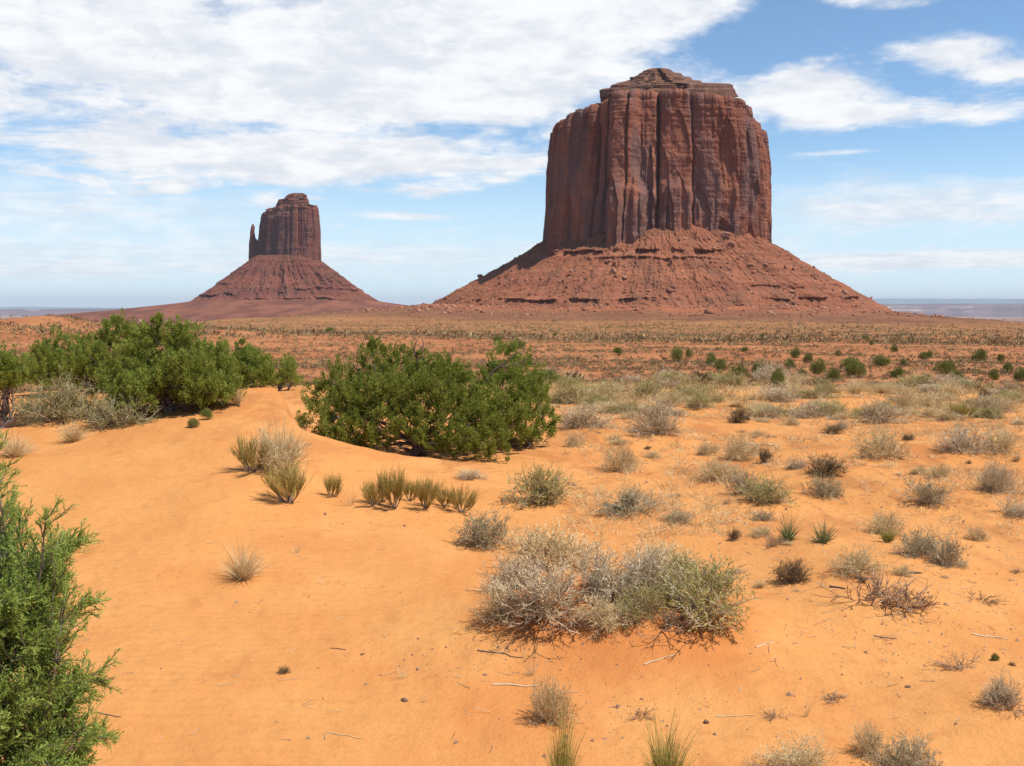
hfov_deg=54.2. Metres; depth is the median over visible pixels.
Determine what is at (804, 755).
pale shrub
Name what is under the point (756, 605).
litter
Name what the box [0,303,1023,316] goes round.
hills
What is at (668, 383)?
desert shrub
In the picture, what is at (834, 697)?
dead shrub
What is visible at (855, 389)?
grass tuft
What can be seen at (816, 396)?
grass tuft
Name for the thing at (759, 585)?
grass tuft
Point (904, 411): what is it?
pale shrub
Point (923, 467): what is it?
pale shrub
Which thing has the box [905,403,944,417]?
pale shrub
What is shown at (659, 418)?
desert shrub
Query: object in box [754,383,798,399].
desert shrub
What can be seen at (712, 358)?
green bush
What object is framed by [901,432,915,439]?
dark shrub
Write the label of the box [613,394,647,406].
grass tuft
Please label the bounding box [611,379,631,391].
desert shrub
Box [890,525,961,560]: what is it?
sage shrub
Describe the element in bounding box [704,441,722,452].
grass tuft
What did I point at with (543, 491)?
rabbitbrush
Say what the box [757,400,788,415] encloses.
grass tuft
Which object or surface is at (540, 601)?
desert shrub
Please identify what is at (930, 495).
sage shrub
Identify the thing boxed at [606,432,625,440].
grass tuft
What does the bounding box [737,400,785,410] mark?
pale shrub
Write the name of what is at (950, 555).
sage shrub
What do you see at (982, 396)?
pale shrub
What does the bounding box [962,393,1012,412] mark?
desert shrub
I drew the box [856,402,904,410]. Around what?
rabbitbrush
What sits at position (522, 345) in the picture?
green bush
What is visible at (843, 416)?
grass tuft
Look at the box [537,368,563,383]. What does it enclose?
green bush
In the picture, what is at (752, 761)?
grass tuft
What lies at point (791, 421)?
pale shrub
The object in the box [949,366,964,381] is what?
green bush
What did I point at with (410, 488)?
ephedra bush
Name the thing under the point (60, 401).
sage shrub
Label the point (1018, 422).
desert shrub
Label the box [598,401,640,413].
rabbitbrush
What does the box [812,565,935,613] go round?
dead shrub
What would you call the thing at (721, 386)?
dry grass
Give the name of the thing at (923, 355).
green bush
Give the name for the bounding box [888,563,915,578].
pale shrub
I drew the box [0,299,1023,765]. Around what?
ground
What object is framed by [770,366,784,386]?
green bush
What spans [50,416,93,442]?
grass tuft
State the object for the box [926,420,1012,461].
desert shrub
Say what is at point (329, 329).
green bush
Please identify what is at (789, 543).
grass tuft
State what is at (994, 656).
green bush
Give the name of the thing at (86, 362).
juniper tree
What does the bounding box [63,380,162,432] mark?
sage shrub
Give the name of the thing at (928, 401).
pale shrub
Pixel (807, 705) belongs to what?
grass stalks
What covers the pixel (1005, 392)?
rabbitbrush
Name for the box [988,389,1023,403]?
rabbitbrush
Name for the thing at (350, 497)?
grass stalks
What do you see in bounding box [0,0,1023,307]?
sky
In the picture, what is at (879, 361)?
green bush
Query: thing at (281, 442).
grass tuft
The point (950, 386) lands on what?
grass tuft
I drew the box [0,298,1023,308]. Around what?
hills
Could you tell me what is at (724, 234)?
boulder
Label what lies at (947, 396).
pale shrub
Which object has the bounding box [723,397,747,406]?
grass tuft
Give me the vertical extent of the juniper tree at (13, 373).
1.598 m
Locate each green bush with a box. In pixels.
[188,418,200,427]
[198,407,213,419]
[324,327,335,332]
[515,338,526,348]
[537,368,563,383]
[613,347,621,354]
[670,345,683,361]
[685,348,693,358]
[704,351,716,364]
[712,357,726,370]
[728,364,749,379]
[751,363,765,373]
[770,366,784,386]
[784,357,795,367]
[790,347,800,357]
[797,369,805,376]
[803,353,812,362]
[808,356,826,373]
[825,367,840,379]
[837,356,862,368]
[844,363,866,377]
[871,354,890,365]
[889,365,904,377]
[890,344,898,351]
[900,357,907,364]
[917,351,933,359]
[932,359,956,373]
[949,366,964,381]
[970,347,988,361]
[988,369,999,379]
[990,653,999,660]
[997,354,1004,361]
[1002,360,1013,372]
[1012,366,1023,380]
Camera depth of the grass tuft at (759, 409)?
22.99 m
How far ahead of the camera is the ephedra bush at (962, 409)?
22.27 m
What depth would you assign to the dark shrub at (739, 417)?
21.32 m
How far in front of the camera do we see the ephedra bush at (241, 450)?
12.45 m
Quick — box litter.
[80,439,1022,763]
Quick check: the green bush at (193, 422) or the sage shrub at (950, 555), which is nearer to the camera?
the sage shrub at (950, 555)
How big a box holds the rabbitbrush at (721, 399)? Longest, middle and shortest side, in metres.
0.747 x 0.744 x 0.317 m
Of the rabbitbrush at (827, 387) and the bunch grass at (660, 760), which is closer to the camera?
the bunch grass at (660, 760)
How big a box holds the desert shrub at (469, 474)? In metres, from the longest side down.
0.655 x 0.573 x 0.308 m
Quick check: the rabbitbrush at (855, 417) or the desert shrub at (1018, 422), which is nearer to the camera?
the desert shrub at (1018, 422)
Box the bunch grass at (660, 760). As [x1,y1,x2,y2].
[633,695,700,765]
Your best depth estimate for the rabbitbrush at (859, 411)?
22.95 m
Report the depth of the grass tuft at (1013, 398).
27.71 m
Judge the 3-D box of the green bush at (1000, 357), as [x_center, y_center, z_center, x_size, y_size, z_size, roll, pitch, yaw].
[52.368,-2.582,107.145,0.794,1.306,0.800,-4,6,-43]
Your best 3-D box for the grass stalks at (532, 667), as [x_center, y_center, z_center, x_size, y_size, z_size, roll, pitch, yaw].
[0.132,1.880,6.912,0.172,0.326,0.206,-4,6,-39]
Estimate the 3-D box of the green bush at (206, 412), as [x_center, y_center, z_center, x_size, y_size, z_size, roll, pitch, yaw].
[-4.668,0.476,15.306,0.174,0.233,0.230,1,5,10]
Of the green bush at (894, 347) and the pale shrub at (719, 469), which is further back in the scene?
the green bush at (894, 347)
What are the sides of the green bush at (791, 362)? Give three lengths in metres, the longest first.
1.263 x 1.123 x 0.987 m
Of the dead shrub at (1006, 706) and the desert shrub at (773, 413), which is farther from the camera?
the desert shrub at (773, 413)
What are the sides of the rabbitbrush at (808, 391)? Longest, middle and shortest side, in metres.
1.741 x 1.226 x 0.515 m
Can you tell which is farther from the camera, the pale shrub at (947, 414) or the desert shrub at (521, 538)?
the pale shrub at (947, 414)
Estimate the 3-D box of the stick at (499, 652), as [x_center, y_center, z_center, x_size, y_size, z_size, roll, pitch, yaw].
[-0.089,1.958,7.234,0.367,0.019,0.029,2,5,24]
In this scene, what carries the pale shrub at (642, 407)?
on the ground at (168, 503)
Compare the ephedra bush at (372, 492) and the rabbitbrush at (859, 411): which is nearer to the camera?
the ephedra bush at (372, 492)
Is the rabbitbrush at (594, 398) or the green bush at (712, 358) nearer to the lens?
the rabbitbrush at (594, 398)
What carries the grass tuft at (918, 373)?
on the ground at (168, 503)
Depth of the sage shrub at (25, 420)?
15.71 m
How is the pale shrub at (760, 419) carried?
on the ground at (168, 503)
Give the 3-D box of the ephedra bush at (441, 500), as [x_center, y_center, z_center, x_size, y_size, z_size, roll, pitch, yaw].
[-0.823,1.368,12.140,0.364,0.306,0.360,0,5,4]
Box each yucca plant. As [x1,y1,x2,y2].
[775,510,804,540]
[808,515,838,542]
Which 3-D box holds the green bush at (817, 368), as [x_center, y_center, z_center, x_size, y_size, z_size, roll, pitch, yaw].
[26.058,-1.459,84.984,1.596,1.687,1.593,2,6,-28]
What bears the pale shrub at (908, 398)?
on the ground at (168, 503)
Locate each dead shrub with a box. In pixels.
[538,604,594,634]
[627,701,658,721]
[637,596,727,642]
[723,567,748,573]
[758,706,791,720]
[766,530,785,547]
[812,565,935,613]
[816,691,849,704]
[879,580,940,619]
[920,650,983,670]
[959,589,1008,606]
[981,687,1023,718]
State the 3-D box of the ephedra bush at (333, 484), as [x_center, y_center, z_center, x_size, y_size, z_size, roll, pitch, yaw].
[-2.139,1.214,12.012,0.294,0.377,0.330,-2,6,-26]
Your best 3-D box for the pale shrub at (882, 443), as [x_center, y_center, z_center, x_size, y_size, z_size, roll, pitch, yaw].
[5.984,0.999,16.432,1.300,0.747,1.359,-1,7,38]
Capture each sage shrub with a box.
[0,381,54,426]
[11,356,98,425]
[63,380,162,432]
[447,504,519,552]
[590,483,672,519]
[652,507,699,524]
[718,465,760,496]
[746,508,777,521]
[792,468,850,499]
[854,725,943,765]
[890,474,957,509]
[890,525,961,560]
[923,529,974,569]
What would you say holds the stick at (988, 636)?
on the ground at (168, 503)
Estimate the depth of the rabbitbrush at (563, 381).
35.67 m
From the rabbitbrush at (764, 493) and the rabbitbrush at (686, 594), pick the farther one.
the rabbitbrush at (764, 493)
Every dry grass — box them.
[416,381,1023,542]
[516,371,1023,420]
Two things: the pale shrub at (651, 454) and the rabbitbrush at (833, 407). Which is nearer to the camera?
the pale shrub at (651, 454)
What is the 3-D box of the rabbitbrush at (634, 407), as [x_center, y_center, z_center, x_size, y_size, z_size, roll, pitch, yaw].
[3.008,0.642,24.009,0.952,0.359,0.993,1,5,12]
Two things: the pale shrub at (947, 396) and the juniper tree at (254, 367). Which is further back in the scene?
the pale shrub at (947, 396)
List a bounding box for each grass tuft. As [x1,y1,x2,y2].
[0,426,42,456]
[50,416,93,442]
[213,533,272,580]
[229,377,250,405]
[245,403,314,468]
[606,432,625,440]
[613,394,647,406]
[654,731,687,765]
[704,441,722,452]
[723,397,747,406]
[732,752,767,765]
[740,401,783,416]
[749,580,767,587]
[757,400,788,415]
[761,378,806,387]
[766,366,808,383]
[782,539,795,545]
[804,390,831,398]
[825,384,845,392]
[828,410,849,419]
[835,375,868,393]
[848,379,871,388]
[869,378,899,393]
[876,397,893,404]
[906,369,932,377]
[931,379,972,392]
[996,393,1023,403]
[1008,450,1023,460]
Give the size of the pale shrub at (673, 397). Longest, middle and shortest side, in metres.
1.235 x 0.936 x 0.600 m
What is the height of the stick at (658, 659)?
0.056 m
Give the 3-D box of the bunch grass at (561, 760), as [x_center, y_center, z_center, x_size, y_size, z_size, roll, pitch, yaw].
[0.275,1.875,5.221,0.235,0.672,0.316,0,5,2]
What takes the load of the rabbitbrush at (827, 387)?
on the ground at (168, 503)
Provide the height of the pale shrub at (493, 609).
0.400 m
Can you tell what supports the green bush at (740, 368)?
on the ground at (168, 503)
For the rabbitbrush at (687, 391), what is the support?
on the ground at (168, 503)
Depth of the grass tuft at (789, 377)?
58.88 m
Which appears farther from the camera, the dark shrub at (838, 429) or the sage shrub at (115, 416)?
the dark shrub at (838, 429)
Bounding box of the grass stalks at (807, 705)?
[798,674,819,715]
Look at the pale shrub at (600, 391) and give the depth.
26.46 m
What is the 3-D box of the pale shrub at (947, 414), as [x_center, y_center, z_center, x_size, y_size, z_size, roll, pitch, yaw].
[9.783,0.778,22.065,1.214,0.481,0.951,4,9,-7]
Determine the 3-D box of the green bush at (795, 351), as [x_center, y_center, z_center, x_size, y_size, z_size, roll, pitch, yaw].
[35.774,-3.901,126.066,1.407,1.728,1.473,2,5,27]
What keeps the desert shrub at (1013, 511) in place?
on the ground at (168, 503)
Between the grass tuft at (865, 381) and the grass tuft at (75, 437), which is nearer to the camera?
the grass tuft at (75, 437)
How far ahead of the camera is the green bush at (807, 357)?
106.47 m
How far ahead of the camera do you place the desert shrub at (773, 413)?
22.81 m
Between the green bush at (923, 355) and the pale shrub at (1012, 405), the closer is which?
the pale shrub at (1012, 405)
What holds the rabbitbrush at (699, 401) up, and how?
on the ground at (168, 503)
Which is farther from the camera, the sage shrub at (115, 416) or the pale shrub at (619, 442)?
the pale shrub at (619, 442)
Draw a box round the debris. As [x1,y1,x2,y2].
[160,439,1022,762]
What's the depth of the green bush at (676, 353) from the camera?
112.12 m
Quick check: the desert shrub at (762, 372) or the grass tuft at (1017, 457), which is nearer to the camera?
the grass tuft at (1017, 457)
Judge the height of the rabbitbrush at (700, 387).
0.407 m
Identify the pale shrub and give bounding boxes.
[240,421,311,483]
[467,579,532,625]
[484,517,623,579]
[527,670,587,729]
[544,390,558,402]
[557,369,592,379]
[561,431,589,447]
[568,587,644,641]
[577,378,637,401]
[593,399,628,413]
[599,439,643,472]
[605,437,628,445]
[617,408,642,418]
[622,531,689,573]
[630,401,677,413]
[643,449,663,457]
[648,390,690,406]
[687,454,752,483]
[693,438,720,455]
[715,431,763,460]
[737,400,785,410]
[743,524,774,537]
[746,728,839,765]
[747,430,765,434]
[751,416,771,422]
[780,415,802,425]
[784,382,812,395]
[787,373,814,381]
[821,542,896,579]
[839,421,914,461]
[848,719,884,760]
[857,508,907,536]
[886,380,918,393]
[886,384,926,408]
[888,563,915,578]
[891,401,918,409]
[895,407,918,414]
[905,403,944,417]
[906,468,923,474]
[909,465,929,473]
[912,388,955,409]
[920,462,953,477]
[927,389,966,400]
[931,407,977,420]
[943,400,981,413]
[955,559,971,567]
[961,391,1011,406]
[962,524,994,541]
[976,423,1023,458]
[979,394,1023,412]
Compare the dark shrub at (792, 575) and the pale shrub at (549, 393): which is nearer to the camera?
the dark shrub at (792, 575)
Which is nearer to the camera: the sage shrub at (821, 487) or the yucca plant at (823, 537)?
the yucca plant at (823, 537)
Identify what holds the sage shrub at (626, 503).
on the ground at (168, 503)
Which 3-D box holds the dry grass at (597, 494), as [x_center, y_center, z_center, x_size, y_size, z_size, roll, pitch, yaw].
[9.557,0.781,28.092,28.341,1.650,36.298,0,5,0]
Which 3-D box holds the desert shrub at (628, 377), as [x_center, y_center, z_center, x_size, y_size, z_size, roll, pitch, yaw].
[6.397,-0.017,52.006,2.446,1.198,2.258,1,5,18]
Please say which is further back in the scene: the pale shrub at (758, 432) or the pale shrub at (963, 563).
the pale shrub at (758, 432)
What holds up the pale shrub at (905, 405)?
on the ground at (168, 503)
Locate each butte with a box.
[190,193,377,301]
[432,68,892,311]
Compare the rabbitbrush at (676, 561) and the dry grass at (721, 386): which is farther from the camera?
the dry grass at (721, 386)
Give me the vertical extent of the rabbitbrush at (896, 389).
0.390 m
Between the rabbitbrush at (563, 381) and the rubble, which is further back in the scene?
the rubble
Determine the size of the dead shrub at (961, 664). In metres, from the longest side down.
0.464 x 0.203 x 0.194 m
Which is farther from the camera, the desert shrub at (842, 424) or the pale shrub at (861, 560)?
the desert shrub at (842, 424)
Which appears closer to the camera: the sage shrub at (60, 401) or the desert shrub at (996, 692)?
the desert shrub at (996, 692)
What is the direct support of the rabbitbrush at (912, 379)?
on the ground at (168, 503)
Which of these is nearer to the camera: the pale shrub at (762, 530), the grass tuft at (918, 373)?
the pale shrub at (762, 530)
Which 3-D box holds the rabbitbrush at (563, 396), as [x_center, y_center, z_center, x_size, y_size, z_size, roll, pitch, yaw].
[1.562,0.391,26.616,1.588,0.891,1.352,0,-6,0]
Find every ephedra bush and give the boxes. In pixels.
[226,428,275,471]
[260,456,316,502]
[323,471,344,496]
[358,477,385,504]
[375,472,392,501]
[377,467,407,508]
[403,479,420,500]
[412,475,443,508]
[433,486,457,506]
[440,484,480,512]
[941,400,979,417]
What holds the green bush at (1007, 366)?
on the ground at (168, 503)
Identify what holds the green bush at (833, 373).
on the ground at (168, 503)
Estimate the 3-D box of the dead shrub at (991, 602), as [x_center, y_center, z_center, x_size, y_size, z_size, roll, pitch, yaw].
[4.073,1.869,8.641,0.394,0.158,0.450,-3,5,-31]
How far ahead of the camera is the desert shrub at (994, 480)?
13.05 m
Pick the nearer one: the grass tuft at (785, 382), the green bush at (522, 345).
the grass tuft at (785, 382)
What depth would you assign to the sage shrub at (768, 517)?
11.62 m
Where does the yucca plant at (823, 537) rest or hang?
on the ground at (168, 503)
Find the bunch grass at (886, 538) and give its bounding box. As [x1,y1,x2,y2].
[872,526,899,541]
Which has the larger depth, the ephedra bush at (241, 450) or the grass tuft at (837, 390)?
the grass tuft at (837, 390)
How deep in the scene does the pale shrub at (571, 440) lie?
17.91 m
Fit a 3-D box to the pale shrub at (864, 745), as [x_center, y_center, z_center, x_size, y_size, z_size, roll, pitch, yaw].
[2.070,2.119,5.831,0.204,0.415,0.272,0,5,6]
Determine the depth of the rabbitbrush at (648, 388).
27.79 m
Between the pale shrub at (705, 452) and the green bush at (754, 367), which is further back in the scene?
the green bush at (754, 367)
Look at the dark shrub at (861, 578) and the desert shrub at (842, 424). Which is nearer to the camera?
the dark shrub at (861, 578)
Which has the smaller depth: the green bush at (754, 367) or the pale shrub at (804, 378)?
the pale shrub at (804, 378)
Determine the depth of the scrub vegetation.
208.69 m
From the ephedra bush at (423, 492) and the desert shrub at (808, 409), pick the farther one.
the desert shrub at (808, 409)
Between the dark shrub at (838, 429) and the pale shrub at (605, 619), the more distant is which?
the dark shrub at (838, 429)
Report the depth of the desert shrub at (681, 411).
22.77 m
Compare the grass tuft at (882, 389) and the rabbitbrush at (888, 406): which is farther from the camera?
the grass tuft at (882, 389)
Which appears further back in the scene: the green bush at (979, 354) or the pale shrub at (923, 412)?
the green bush at (979, 354)
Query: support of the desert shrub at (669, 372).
on the ground at (168, 503)
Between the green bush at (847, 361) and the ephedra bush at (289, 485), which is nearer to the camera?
the ephedra bush at (289, 485)
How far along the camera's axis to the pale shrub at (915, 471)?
14.64 m
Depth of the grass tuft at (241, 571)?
9.19 m
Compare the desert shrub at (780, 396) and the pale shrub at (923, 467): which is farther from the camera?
the desert shrub at (780, 396)
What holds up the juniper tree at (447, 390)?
on the ground at (168, 503)
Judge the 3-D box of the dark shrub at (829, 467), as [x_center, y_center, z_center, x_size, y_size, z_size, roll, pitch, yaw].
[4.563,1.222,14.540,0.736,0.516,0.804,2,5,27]
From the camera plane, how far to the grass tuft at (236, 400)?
16.42 m
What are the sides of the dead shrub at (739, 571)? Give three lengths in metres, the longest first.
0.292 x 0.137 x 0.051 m
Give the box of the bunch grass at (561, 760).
[542,680,586,765]
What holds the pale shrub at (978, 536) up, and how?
on the ground at (168, 503)
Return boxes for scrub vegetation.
[0,304,1023,394]
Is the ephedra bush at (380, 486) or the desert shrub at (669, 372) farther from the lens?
the desert shrub at (669, 372)
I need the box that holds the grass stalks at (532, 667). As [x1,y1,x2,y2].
[517,634,541,675]
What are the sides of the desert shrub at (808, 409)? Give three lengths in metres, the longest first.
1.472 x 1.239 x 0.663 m
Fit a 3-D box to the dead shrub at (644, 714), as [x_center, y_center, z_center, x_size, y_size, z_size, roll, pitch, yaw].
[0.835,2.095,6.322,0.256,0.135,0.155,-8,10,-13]
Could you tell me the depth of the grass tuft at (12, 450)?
13.70 m
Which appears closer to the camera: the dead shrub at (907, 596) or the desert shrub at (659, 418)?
the dead shrub at (907, 596)
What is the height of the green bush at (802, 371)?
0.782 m
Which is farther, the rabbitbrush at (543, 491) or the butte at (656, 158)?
the butte at (656, 158)
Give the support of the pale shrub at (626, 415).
on the ground at (168, 503)
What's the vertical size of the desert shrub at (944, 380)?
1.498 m
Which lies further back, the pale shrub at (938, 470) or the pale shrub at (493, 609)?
the pale shrub at (938, 470)
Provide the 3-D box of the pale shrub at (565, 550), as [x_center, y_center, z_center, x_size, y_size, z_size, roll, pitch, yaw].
[0.478,1.670,9.764,1.292,0.686,1.279,2,5,26]
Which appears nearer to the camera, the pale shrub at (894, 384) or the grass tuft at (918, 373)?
the pale shrub at (894, 384)
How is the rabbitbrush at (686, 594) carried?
on the ground at (168, 503)
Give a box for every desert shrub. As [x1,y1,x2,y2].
[454,465,491,480]
[474,544,602,638]
[475,544,551,593]
[506,519,554,553]
[551,395,618,429]
[566,540,654,606]
[608,536,692,607]
[609,393,687,439]
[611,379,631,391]
[617,372,646,382]
[646,406,689,416]
[650,377,685,388]
[651,368,683,379]
[750,358,792,379]
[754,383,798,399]
[755,406,781,418]
[762,385,802,402]
[779,455,812,468]
[783,397,831,418]
[833,418,850,428]
[855,396,916,424]
[909,383,943,392]
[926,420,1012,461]
[927,373,977,385]
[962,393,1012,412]
[968,448,1023,493]
[972,666,1023,718]
[975,387,1012,394]
[990,492,1023,519]
[992,378,1023,392]
[1009,418,1023,424]
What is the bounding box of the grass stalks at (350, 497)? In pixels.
[341,484,359,505]
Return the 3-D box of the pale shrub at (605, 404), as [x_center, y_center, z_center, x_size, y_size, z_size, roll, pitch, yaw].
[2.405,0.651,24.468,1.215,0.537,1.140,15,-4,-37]
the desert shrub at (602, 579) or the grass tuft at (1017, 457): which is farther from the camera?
the grass tuft at (1017, 457)
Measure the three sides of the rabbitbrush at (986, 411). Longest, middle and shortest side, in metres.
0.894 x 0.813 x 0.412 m
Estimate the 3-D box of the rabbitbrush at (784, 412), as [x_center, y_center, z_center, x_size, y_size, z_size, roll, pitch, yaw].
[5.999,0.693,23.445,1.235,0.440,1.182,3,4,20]
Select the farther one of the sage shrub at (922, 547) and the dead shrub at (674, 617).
the sage shrub at (922, 547)
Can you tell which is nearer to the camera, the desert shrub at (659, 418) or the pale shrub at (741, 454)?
the pale shrub at (741, 454)
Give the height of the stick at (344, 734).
0.015 m
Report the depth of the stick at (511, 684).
6.77 m
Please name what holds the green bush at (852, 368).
on the ground at (168, 503)
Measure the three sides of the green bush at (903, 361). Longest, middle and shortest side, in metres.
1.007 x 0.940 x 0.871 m
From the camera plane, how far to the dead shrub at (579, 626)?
7.44 m
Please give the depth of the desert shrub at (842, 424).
20.44 m
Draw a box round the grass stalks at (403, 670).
[395,657,413,678]
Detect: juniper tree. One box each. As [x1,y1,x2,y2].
[0,339,34,428]
[0,428,124,765]
[25,308,162,390]
[89,311,248,412]
[215,336,278,388]
[260,352,303,390]
[294,335,533,462]
[469,337,561,447]
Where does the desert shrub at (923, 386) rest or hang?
on the ground at (168, 503)
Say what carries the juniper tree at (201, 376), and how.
on the ground at (168, 503)
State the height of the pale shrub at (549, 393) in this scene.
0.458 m
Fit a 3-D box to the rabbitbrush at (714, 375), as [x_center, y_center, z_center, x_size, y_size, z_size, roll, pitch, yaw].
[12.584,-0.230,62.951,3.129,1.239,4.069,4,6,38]
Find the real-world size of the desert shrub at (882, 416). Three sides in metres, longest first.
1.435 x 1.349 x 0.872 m
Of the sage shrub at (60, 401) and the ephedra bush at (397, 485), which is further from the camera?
the sage shrub at (60, 401)
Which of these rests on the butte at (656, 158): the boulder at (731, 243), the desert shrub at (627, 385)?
the boulder at (731, 243)
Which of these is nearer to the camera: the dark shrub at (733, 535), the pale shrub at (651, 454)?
the dark shrub at (733, 535)
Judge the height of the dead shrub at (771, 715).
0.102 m
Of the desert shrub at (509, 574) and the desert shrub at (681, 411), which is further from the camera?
the desert shrub at (681, 411)
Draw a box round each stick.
[326,732,363,738]
[477,650,523,657]
[492,683,537,686]
[644,654,675,664]
[715,714,754,716]
[829,585,844,588]
[972,633,1007,638]
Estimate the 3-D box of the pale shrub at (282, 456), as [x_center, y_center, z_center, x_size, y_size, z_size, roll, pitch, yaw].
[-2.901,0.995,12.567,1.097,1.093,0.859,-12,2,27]
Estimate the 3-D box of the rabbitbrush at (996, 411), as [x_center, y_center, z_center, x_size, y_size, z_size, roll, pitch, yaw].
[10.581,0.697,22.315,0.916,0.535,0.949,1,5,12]
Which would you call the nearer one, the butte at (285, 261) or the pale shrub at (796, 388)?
the pale shrub at (796, 388)
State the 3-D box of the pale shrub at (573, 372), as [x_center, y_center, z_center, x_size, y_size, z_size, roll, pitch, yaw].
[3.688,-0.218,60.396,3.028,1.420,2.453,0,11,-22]
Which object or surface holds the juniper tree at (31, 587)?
on the ground at (168, 503)
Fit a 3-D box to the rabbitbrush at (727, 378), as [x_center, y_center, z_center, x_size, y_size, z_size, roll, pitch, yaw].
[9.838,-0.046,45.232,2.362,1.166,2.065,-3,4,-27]
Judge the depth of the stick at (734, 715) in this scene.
6.36 m
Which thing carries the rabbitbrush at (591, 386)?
on the ground at (168, 503)
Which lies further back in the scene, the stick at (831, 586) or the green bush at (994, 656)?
the stick at (831, 586)
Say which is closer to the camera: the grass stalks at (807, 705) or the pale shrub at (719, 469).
the grass stalks at (807, 705)
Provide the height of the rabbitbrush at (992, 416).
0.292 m
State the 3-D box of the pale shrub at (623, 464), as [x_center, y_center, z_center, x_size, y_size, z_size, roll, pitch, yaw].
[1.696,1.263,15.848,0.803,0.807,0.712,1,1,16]
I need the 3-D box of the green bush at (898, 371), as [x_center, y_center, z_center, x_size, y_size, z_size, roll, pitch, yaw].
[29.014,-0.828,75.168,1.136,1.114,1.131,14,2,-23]
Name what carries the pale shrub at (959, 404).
on the ground at (168, 503)
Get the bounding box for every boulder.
[719,232,731,237]
[727,241,735,246]
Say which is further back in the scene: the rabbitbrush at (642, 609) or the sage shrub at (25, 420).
the sage shrub at (25, 420)
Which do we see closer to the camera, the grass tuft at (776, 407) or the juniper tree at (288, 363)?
the grass tuft at (776, 407)
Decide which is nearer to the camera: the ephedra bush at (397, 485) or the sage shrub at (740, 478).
the ephedra bush at (397, 485)
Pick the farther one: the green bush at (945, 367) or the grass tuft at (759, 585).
the green bush at (945, 367)
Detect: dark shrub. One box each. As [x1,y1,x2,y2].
[277,665,290,674]
[724,402,752,423]
[727,527,742,539]
[754,446,775,463]
[767,556,815,586]
[796,453,849,477]
[820,423,846,434]
[857,576,869,582]
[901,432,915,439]
[977,388,993,398]
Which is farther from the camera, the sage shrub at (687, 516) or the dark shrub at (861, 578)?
the sage shrub at (687, 516)
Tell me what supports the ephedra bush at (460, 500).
on the ground at (168, 503)
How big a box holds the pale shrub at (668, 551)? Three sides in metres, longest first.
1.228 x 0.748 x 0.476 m
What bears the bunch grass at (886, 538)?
on the ground at (168, 503)
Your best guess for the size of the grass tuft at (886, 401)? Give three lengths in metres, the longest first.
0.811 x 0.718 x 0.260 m
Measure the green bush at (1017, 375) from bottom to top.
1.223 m
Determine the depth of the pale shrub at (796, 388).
27.53 m
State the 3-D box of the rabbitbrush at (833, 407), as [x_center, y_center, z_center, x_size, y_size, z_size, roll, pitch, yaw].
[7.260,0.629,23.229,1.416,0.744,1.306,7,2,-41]
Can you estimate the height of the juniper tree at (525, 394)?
2.165 m
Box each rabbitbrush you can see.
[488,460,581,507]
[550,382,589,404]
[553,375,584,386]
[568,392,617,406]
[571,379,626,395]
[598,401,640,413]
[608,577,678,632]
[622,404,647,413]
[628,376,665,398]
[637,369,703,384]
[642,543,762,637]
[645,543,742,596]
[671,385,709,398]
[679,383,722,393]
[684,385,716,409]
[694,371,729,381]
[707,370,754,386]
[709,393,726,402]
[730,470,800,507]
[748,404,789,417]
[788,387,841,398]
[801,396,853,415]
[813,378,841,395]
[846,408,877,416]
[847,413,863,418]
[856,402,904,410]
[874,385,914,393]
[891,372,933,384]
[945,378,997,389]
[967,406,1011,419]
[967,407,992,417]
[982,412,1004,418]
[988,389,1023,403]
[991,389,1020,395]
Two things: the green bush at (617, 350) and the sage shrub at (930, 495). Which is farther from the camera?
the green bush at (617, 350)
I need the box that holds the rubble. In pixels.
[314,227,961,317]
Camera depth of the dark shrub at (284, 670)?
7.04 m
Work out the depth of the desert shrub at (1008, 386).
36.53 m
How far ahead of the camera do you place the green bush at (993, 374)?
70.97 m
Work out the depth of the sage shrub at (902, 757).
5.59 m
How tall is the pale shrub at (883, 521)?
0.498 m
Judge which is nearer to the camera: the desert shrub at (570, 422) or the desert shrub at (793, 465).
the desert shrub at (793, 465)
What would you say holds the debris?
on the ground at (168, 503)
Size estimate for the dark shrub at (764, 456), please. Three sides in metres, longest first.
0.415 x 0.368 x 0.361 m
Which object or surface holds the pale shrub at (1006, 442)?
on the ground at (168, 503)
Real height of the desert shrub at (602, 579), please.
0.614 m
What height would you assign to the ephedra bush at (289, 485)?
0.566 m
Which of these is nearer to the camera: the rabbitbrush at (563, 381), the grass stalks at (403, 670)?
the grass stalks at (403, 670)
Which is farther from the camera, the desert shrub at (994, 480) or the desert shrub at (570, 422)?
the desert shrub at (570, 422)
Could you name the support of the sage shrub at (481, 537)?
on the ground at (168, 503)
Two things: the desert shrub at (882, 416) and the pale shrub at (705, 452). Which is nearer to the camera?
the pale shrub at (705, 452)
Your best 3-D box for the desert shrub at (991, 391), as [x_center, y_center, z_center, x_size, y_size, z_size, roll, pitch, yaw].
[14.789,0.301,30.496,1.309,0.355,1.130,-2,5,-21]
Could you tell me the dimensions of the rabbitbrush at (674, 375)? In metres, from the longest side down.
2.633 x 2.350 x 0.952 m
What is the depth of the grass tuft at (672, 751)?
5.32 m
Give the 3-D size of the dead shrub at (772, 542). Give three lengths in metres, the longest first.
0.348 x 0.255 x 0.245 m
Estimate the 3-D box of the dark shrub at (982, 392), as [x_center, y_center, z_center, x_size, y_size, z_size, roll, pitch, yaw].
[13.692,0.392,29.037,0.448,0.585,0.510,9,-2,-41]
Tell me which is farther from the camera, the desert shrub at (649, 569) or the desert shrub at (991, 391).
the desert shrub at (991, 391)
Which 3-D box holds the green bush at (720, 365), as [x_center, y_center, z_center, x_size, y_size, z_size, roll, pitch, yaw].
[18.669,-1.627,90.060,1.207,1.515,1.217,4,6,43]
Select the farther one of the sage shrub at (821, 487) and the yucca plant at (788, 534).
the sage shrub at (821, 487)

